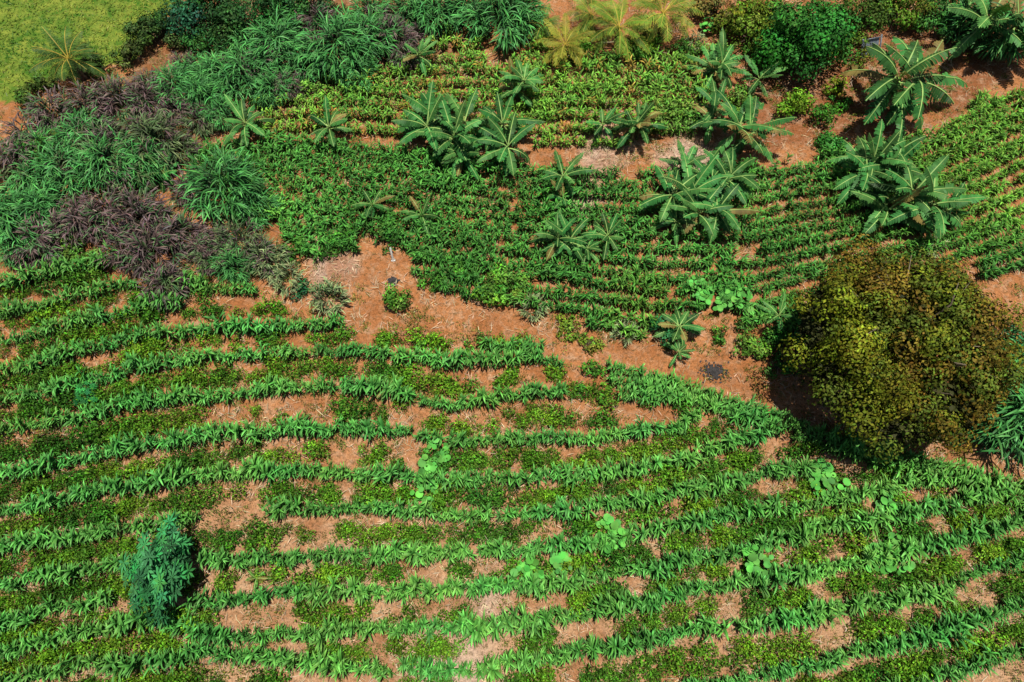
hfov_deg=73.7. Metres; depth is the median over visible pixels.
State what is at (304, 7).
dark tree
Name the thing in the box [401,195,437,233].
banana plant
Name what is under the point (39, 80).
shrub
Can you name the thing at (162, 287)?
purple elephant grass
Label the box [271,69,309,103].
purple elephant grass
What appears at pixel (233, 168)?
elephant grass
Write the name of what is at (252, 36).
elephant grass
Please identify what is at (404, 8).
elephant grass
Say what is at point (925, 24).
shrub
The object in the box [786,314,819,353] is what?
shrub
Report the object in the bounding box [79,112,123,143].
purple elephant grass
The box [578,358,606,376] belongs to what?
shrub
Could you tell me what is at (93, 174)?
elephant grass
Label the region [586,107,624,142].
banana plant
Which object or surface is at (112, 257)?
purple elephant grass
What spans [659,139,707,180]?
banana plant
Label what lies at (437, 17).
elephant grass
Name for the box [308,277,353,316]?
spiky grass
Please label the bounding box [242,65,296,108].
elephant grass
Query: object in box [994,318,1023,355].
shrub
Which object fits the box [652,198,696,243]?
banana plant
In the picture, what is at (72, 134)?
elephant grass
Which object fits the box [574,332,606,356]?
shrub
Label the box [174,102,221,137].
mixed elephant grass
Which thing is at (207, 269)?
mixed elephant grass
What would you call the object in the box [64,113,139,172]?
mixed elephant grass
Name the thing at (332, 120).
banana plant
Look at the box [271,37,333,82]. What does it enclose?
elephant grass
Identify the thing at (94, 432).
bean bushes
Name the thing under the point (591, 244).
banana plant
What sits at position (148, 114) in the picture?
purple elephant grass
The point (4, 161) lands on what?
mixed elephant grass
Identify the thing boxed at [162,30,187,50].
shrub
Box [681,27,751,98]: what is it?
banana plant
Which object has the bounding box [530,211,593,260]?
banana plant
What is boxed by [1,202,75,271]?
purple elephant grass
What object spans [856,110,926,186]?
banana plant
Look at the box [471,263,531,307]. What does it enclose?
shrub
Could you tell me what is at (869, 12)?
dark tree
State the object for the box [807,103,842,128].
citrus tree
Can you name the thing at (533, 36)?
shrub
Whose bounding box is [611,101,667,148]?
banana plant
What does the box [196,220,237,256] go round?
purple elephant grass
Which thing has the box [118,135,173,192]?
elephant grass
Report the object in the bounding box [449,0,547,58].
elephant grass
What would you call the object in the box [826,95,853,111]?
citrus tree
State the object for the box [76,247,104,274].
shrub
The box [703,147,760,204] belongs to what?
banana plant
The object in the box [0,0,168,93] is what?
lawn grass
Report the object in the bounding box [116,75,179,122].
purple elephant grass
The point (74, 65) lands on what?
palm tree
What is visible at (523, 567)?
squash plant
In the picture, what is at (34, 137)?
elephant grass
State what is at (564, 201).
banana plant
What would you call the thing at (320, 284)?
shrub
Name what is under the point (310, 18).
purple elephant grass
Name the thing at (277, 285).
spiky grass
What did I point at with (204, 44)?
shrub
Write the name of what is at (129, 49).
shrub
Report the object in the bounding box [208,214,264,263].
mixed elephant grass
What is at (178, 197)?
purple elephant grass
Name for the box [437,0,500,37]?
elephant grass
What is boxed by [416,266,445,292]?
shrub
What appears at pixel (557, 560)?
squash plant
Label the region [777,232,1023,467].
shade tree
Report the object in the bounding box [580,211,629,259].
banana plant
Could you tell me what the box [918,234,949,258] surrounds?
spiky grass
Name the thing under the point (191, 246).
purple elephant grass
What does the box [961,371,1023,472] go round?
elephant grass
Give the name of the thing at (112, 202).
purple elephant grass
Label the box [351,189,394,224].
banana plant
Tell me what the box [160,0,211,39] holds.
round tree
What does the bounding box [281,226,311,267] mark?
shrub
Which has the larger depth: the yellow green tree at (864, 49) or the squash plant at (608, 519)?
the yellow green tree at (864, 49)
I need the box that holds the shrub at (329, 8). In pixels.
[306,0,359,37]
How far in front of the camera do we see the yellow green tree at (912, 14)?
38.59 m
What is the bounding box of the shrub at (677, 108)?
[648,95,693,132]
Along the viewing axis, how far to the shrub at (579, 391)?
30.30 m
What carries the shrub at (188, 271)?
on the ground at (506, 320)
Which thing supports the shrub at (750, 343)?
on the ground at (506, 320)
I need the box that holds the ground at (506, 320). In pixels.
[0,0,1023,681]
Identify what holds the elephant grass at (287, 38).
on the ground at (506, 320)
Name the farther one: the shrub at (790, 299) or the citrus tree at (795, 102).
the citrus tree at (795, 102)
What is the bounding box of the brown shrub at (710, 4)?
[687,0,745,32]
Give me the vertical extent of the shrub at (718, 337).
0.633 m
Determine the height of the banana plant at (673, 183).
2.652 m
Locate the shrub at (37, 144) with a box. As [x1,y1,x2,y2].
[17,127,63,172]
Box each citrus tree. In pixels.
[773,87,817,116]
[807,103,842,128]
[820,75,849,97]
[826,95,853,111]
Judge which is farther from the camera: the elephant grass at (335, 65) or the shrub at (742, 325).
the elephant grass at (335, 65)
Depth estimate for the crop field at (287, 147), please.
33.98 m
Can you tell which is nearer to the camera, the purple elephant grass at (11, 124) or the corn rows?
the corn rows
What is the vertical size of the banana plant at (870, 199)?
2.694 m
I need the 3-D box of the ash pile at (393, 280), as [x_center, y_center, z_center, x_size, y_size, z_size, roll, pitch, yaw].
[-5.721,-2.912,32.839,0.603,0.130,0.571,-34,70,-14]
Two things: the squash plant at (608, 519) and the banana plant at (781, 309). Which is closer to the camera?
the squash plant at (608, 519)
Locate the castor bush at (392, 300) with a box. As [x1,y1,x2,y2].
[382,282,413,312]
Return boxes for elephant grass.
[0,101,66,164]
[0,127,48,172]
[0,130,45,188]
[0,158,57,202]
[0,175,23,246]
[0,180,56,250]
[0,232,36,269]
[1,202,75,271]
[6,179,70,232]
[13,121,72,175]
[19,83,81,134]
[23,135,100,196]
[31,205,91,252]
[39,112,83,146]
[40,123,102,175]
[44,193,116,248]
[48,106,115,154]
[54,188,94,222]
[57,78,117,127]
[62,124,146,196]
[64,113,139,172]
[70,184,145,246]
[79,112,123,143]
[84,72,149,123]
[93,216,159,273]
[94,152,160,199]
[100,181,180,249]
[108,108,188,170]
[114,212,189,280]
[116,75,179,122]
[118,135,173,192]
[128,109,163,141]
[130,67,165,96]
[134,260,191,312]
[144,262,188,299]
[148,59,202,107]
[148,90,192,125]
[153,209,210,255]
[155,129,201,167]
[163,165,214,209]
[164,51,194,75]
[171,51,216,86]
[171,140,266,224]
[172,66,232,116]
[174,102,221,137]
[177,232,216,266]
[185,236,230,276]
[187,50,243,96]
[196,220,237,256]
[197,153,231,183]
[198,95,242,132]
[206,39,276,105]
[207,240,254,285]
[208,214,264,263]
[215,26,268,61]
[220,45,258,78]
[225,181,283,232]
[226,14,281,59]
[236,227,293,280]
[237,6,310,74]
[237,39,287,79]
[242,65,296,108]
[251,0,305,42]
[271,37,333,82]
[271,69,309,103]
[292,0,382,82]
[294,0,345,39]
[332,51,379,95]
[333,5,405,64]
[347,0,390,25]
[358,0,404,40]
[364,12,419,59]
[379,0,437,27]
[384,40,423,70]
[397,21,440,51]
[403,0,468,39]
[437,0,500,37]
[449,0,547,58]
[491,0,553,26]
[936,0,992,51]
[952,0,1023,67]
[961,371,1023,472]
[986,338,1023,435]
[1006,364,1023,441]
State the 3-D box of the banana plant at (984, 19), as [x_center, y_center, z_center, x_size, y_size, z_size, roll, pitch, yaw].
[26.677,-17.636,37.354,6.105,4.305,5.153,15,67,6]
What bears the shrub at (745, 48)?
on the ground at (506, 320)
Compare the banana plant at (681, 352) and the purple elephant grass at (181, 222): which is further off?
the purple elephant grass at (181, 222)
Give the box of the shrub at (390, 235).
[370,211,405,255]
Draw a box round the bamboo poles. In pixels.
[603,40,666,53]
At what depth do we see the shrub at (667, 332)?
31.21 m
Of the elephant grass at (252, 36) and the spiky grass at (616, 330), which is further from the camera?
the elephant grass at (252, 36)
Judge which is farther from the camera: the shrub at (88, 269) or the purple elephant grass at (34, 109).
the purple elephant grass at (34, 109)
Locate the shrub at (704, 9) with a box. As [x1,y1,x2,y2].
[694,0,716,15]
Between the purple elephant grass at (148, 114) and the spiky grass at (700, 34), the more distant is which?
the spiky grass at (700, 34)
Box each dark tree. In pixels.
[177,0,244,26]
[202,0,260,50]
[249,0,307,36]
[279,0,326,26]
[837,0,895,33]
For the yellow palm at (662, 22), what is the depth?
37.52 m
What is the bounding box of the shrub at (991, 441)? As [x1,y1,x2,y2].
[948,417,1006,455]
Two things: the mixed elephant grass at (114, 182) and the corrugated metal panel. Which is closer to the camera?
the mixed elephant grass at (114, 182)
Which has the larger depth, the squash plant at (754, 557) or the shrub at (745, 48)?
the shrub at (745, 48)
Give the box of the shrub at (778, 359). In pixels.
[760,349,800,378]
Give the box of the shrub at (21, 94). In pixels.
[12,80,38,109]
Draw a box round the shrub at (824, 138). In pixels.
[813,129,848,157]
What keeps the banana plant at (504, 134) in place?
on the ground at (506, 320)
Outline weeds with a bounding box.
[0,0,1023,681]
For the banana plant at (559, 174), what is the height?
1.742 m
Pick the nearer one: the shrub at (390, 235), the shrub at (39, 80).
the shrub at (390, 235)
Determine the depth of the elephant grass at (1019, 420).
28.74 m
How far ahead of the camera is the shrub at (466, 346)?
31.36 m
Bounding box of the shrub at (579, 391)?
[569,381,589,400]
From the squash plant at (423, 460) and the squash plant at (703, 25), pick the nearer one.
the squash plant at (423, 460)
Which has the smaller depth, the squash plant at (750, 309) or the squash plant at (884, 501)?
the squash plant at (884, 501)
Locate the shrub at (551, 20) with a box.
[524,3,561,41]
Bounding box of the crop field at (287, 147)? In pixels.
[185,83,1023,339]
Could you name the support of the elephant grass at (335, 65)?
on the ground at (506, 320)
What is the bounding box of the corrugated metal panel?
[861,34,882,57]
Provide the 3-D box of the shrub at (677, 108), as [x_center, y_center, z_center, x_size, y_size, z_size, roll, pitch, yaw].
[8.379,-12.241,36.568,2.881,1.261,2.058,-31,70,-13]
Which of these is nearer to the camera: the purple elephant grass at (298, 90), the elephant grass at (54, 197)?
the elephant grass at (54, 197)
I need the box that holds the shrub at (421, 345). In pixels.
[408,337,426,350]
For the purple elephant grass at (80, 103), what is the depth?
36.27 m
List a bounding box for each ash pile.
[386,276,399,286]
[698,354,730,382]
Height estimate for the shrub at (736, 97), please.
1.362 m
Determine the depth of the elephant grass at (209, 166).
35.14 m
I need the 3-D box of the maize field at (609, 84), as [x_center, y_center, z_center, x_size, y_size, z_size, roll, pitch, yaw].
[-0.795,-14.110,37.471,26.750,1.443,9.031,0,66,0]
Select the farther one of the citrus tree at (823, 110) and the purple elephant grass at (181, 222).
the citrus tree at (823, 110)
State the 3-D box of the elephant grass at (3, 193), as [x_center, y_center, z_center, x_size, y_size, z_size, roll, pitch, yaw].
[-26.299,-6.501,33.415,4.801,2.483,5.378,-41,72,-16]
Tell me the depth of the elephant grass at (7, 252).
33.03 m
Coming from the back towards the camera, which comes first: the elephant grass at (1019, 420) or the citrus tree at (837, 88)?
the citrus tree at (837, 88)
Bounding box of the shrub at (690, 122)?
[680,105,704,131]
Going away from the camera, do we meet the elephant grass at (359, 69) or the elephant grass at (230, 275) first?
the elephant grass at (230, 275)
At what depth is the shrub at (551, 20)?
38.72 m
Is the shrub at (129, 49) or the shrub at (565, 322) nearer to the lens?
the shrub at (565, 322)
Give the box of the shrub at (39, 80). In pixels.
[27,73,60,90]
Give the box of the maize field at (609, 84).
[251,21,730,148]
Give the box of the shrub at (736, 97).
[720,82,758,114]
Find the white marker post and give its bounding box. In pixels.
[389,247,394,261]
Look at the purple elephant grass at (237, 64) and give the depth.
37.83 m
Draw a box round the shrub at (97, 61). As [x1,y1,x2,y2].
[79,51,118,78]
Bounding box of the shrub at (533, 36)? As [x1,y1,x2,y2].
[529,17,555,39]
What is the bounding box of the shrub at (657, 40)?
[627,29,663,58]
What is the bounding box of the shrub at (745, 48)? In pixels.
[739,39,770,75]
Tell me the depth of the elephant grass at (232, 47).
37.92 m
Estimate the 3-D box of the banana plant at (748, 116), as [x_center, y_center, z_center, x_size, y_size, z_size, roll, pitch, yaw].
[11.994,-10.858,34.822,4.641,3.139,3.765,0,66,0]
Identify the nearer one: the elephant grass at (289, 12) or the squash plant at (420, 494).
the squash plant at (420, 494)
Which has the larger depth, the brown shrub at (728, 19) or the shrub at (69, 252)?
the brown shrub at (728, 19)
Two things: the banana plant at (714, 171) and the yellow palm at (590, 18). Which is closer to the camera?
the banana plant at (714, 171)
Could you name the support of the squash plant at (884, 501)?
on the ground at (506, 320)
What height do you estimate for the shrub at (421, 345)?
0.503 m
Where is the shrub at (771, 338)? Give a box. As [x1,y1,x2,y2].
[759,322,792,350]
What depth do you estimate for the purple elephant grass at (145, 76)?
37.58 m
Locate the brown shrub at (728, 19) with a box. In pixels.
[714,5,753,38]
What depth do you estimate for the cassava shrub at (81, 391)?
29.91 m
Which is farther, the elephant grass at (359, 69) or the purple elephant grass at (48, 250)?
the elephant grass at (359, 69)
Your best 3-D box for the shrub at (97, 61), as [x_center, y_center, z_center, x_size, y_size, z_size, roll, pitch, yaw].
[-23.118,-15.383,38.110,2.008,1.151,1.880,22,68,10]
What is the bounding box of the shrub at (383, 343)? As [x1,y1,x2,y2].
[372,332,391,348]
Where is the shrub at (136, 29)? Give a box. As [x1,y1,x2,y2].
[121,15,161,48]
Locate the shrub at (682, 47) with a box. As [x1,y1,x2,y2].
[664,35,700,61]
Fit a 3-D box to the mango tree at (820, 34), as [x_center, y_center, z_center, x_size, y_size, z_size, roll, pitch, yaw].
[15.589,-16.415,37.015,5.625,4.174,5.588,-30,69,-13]
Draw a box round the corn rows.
[0,239,1023,681]
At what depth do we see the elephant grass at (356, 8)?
39.20 m
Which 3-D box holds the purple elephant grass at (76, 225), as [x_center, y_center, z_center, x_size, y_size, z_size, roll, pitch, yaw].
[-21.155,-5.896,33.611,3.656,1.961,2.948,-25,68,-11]
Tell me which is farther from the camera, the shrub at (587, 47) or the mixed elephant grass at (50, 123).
the shrub at (587, 47)
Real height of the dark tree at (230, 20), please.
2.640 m
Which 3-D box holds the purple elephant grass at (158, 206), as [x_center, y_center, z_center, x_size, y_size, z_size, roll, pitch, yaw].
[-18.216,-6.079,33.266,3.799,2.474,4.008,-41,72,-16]
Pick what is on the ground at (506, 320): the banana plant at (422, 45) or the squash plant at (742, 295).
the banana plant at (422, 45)
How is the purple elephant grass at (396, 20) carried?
on the ground at (506, 320)
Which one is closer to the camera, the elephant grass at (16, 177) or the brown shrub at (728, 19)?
the elephant grass at (16, 177)
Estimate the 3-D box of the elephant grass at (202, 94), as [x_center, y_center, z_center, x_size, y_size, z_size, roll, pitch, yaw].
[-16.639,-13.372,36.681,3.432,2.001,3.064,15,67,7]
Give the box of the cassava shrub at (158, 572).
[118,510,195,628]
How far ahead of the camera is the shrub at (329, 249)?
33.39 m
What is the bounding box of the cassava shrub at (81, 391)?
[73,380,97,405]
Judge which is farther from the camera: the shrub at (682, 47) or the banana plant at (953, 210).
the shrub at (682, 47)
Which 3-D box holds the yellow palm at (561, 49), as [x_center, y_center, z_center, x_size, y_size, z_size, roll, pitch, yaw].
[2.990,-16.374,37.946,3.064,2.103,3.092,-17,67,-7]
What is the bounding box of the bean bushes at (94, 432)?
[0,262,1023,681]
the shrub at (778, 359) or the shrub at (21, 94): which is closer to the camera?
the shrub at (778, 359)
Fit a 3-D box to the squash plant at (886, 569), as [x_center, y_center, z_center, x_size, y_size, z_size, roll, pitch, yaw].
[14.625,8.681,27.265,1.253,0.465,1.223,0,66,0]
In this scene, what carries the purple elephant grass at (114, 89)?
on the ground at (506, 320)
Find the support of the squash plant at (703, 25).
on the ground at (506, 320)
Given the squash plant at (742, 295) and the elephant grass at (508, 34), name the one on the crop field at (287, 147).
the squash plant at (742, 295)
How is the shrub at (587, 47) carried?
on the ground at (506, 320)
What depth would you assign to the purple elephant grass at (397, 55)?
38.13 m
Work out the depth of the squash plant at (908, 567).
27.24 m
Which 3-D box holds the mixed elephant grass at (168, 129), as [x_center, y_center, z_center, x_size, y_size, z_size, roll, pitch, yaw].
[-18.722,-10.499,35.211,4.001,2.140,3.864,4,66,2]
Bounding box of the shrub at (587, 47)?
[565,24,606,56]
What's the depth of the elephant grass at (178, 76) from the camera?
36.80 m
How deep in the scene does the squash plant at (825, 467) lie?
28.64 m
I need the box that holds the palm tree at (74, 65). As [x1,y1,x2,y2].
[29,26,106,86]
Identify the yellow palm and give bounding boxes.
[535,13,594,66]
[564,0,622,39]
[587,0,655,61]
[629,0,703,42]
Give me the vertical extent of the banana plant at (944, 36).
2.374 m
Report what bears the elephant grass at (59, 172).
on the ground at (506, 320)
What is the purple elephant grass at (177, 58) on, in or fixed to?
on the ground at (506, 320)
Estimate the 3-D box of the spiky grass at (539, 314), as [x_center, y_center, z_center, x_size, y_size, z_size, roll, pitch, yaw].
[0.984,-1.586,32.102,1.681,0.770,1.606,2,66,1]
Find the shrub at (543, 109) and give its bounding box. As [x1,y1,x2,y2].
[522,96,557,123]
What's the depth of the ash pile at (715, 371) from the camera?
30.96 m
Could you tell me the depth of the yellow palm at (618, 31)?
37.74 m
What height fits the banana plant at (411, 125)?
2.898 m
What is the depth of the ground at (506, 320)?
31.48 m
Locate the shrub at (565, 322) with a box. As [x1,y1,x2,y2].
[556,313,580,344]
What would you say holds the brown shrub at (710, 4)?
on the ground at (506, 320)
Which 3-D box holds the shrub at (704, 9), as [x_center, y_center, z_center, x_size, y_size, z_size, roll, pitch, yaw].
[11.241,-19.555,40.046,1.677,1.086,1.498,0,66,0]
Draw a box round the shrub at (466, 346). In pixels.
[461,339,474,356]
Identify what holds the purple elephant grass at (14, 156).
on the ground at (506, 320)
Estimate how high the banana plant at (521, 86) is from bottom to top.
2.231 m
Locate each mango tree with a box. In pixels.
[748,0,859,85]
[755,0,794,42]
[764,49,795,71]
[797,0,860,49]
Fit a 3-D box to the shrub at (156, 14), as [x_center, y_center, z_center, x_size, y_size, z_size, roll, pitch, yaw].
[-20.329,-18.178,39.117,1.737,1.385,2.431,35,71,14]
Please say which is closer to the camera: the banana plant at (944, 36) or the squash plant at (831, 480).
the squash plant at (831, 480)
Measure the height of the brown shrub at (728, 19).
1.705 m
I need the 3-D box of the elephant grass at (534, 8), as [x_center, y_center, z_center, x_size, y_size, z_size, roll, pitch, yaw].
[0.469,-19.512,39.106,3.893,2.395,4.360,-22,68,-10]
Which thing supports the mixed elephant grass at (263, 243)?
on the ground at (506, 320)
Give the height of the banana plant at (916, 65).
4.463 m
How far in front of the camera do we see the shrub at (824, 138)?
35.70 m
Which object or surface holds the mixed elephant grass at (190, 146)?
on the ground at (506, 320)
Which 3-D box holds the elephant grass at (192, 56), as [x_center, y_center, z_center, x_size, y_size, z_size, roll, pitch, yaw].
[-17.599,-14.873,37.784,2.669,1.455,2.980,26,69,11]
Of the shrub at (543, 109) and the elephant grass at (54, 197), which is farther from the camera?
the shrub at (543, 109)
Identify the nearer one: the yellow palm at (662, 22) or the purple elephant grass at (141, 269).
the purple elephant grass at (141, 269)
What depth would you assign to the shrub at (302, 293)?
32.61 m
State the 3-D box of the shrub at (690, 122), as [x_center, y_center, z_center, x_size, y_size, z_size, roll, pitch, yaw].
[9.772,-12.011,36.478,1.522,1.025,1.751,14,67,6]
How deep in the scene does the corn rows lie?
27.79 m
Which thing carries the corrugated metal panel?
on the ground at (506, 320)
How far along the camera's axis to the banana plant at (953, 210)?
33.43 m
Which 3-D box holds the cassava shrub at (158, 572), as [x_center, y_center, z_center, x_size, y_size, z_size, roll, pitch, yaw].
[-13.231,8.670,26.085,2.603,3.307,4.029,24,68,10]
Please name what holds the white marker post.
on the ground at (506, 320)
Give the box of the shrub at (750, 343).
[731,330,772,359]
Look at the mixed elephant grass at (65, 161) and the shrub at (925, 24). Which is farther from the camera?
the shrub at (925, 24)
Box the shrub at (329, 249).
[318,223,360,261]
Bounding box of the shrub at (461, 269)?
[445,253,477,282]
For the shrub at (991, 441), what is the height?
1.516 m
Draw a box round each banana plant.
[144,149,178,192]
[223,94,278,146]
[245,567,270,590]
[308,95,352,146]
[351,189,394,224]
[377,371,397,401]
[391,80,474,150]
[397,34,436,76]
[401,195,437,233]
[415,88,496,160]
[435,125,486,180]
[471,92,545,175]
[494,56,543,109]
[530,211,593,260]
[539,150,594,193]
[545,178,581,212]
[567,230,601,269]
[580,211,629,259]
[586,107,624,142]
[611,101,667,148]
[636,151,729,224]
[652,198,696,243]
[653,306,705,346]
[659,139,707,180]
[666,338,695,366]
[669,179,759,242]
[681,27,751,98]
[689,79,734,144]
[693,157,733,199]
[700,89,796,163]
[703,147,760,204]
[739,54,785,96]
[755,292,794,333]
[826,119,917,204]
[840,36,967,133]
[846,174,937,237]
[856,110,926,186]
[867,153,987,238]
[935,182,969,229]
[939,0,992,41]
[947,0,1023,59]
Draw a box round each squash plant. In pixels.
[410,476,438,503]
[418,454,436,475]
[423,438,450,469]
[510,556,545,592]
[549,551,571,575]
[595,513,629,555]
[685,276,709,298]
[696,282,733,311]
[699,17,718,31]
[721,279,752,308]
[742,541,776,575]
[743,301,771,323]
[804,458,831,481]
[808,464,850,503]
[865,542,896,574]
[875,487,900,510]
[879,532,915,574]
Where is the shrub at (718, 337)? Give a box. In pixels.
[711,323,729,345]
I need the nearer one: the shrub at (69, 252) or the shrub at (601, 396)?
the shrub at (601, 396)
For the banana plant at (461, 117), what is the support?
on the ground at (506, 320)
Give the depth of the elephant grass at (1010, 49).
37.83 m
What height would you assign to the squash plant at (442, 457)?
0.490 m
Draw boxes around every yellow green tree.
[711,0,780,58]
[827,30,872,68]
[875,0,937,31]
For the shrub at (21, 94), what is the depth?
37.18 m
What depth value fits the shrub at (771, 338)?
31.27 m
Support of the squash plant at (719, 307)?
on the crop field at (287, 147)
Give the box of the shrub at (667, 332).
[648,313,676,347]
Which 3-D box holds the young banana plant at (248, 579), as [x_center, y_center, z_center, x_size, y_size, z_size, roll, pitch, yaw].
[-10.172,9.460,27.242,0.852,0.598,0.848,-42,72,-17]
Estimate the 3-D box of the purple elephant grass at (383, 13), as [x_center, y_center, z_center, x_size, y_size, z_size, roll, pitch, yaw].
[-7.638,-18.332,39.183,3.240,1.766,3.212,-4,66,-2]
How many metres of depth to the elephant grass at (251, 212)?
33.89 m
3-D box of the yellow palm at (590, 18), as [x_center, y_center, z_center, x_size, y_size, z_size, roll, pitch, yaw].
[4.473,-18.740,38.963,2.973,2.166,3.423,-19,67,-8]
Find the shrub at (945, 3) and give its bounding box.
[918,0,973,24]
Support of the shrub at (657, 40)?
on the ground at (506, 320)
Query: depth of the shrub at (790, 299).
32.10 m
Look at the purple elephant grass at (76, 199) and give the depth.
34.30 m
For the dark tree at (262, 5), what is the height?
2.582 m
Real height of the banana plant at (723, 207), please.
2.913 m
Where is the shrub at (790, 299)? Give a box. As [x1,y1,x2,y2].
[784,292,806,314]
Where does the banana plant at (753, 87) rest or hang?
on the ground at (506, 320)
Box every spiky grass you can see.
[251,244,290,279]
[268,261,306,297]
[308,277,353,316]
[516,292,549,323]
[608,318,639,347]
[684,29,709,50]
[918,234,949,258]
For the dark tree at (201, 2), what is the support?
on the ground at (506, 320)
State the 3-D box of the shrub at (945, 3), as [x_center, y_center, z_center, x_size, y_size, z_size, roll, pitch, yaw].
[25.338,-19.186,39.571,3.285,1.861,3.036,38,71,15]
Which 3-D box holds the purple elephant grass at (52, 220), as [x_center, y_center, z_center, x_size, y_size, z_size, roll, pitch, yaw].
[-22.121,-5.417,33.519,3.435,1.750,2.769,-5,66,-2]
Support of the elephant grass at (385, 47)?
on the ground at (506, 320)
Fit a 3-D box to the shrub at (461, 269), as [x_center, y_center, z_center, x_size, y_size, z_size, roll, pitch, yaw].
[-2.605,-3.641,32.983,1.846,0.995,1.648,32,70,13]
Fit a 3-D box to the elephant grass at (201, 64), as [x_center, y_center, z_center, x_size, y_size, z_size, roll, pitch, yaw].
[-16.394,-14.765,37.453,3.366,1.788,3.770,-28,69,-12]
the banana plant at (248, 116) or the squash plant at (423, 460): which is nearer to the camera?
the squash plant at (423, 460)
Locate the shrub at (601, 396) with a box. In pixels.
[591,379,617,404]
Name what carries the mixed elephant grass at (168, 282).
on the ground at (506, 320)
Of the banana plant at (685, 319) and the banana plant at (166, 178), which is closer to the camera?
the banana plant at (685, 319)
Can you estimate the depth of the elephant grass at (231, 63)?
37.03 m
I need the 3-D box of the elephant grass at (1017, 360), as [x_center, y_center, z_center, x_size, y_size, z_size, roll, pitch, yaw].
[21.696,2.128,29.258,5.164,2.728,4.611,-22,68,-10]
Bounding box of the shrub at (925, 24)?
[893,0,951,34]
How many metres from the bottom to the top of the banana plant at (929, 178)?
3.673 m
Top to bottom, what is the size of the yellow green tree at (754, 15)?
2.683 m
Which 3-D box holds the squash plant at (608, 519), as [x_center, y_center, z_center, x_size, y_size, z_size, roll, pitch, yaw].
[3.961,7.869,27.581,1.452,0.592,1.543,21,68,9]
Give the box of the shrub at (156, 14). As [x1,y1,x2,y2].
[138,5,174,38]
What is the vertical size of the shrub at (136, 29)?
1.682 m
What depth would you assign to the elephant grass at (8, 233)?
33.25 m
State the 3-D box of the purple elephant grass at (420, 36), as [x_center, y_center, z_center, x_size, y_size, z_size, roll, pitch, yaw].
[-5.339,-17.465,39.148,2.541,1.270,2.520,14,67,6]
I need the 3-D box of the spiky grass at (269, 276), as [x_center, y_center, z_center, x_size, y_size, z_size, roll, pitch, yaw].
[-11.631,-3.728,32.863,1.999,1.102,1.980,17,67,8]
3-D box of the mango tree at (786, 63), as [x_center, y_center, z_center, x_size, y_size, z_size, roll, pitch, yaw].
[15.179,-15.853,38.230,2.055,1.363,1.940,-32,70,-13]
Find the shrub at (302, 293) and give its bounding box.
[289,276,315,301]
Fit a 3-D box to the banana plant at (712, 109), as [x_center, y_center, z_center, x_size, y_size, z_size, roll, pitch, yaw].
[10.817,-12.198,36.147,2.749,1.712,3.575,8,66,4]
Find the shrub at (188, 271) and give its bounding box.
[182,263,216,291]
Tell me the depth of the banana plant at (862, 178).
33.97 m
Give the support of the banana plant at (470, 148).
on the ground at (506, 320)
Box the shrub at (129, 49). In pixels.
[109,36,144,72]
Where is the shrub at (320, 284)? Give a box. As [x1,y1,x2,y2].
[317,280,335,293]
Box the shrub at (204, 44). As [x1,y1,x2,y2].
[179,26,223,60]
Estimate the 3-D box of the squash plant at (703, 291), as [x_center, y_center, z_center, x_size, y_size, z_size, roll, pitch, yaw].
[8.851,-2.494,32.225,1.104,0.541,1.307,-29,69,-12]
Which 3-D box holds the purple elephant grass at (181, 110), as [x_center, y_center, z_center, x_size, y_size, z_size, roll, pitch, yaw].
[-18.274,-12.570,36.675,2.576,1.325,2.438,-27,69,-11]
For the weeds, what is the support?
on the ground at (506, 320)
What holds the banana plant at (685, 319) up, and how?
on the ground at (506, 320)
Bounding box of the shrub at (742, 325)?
[734,313,756,334]
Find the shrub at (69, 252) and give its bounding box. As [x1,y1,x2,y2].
[42,235,86,274]

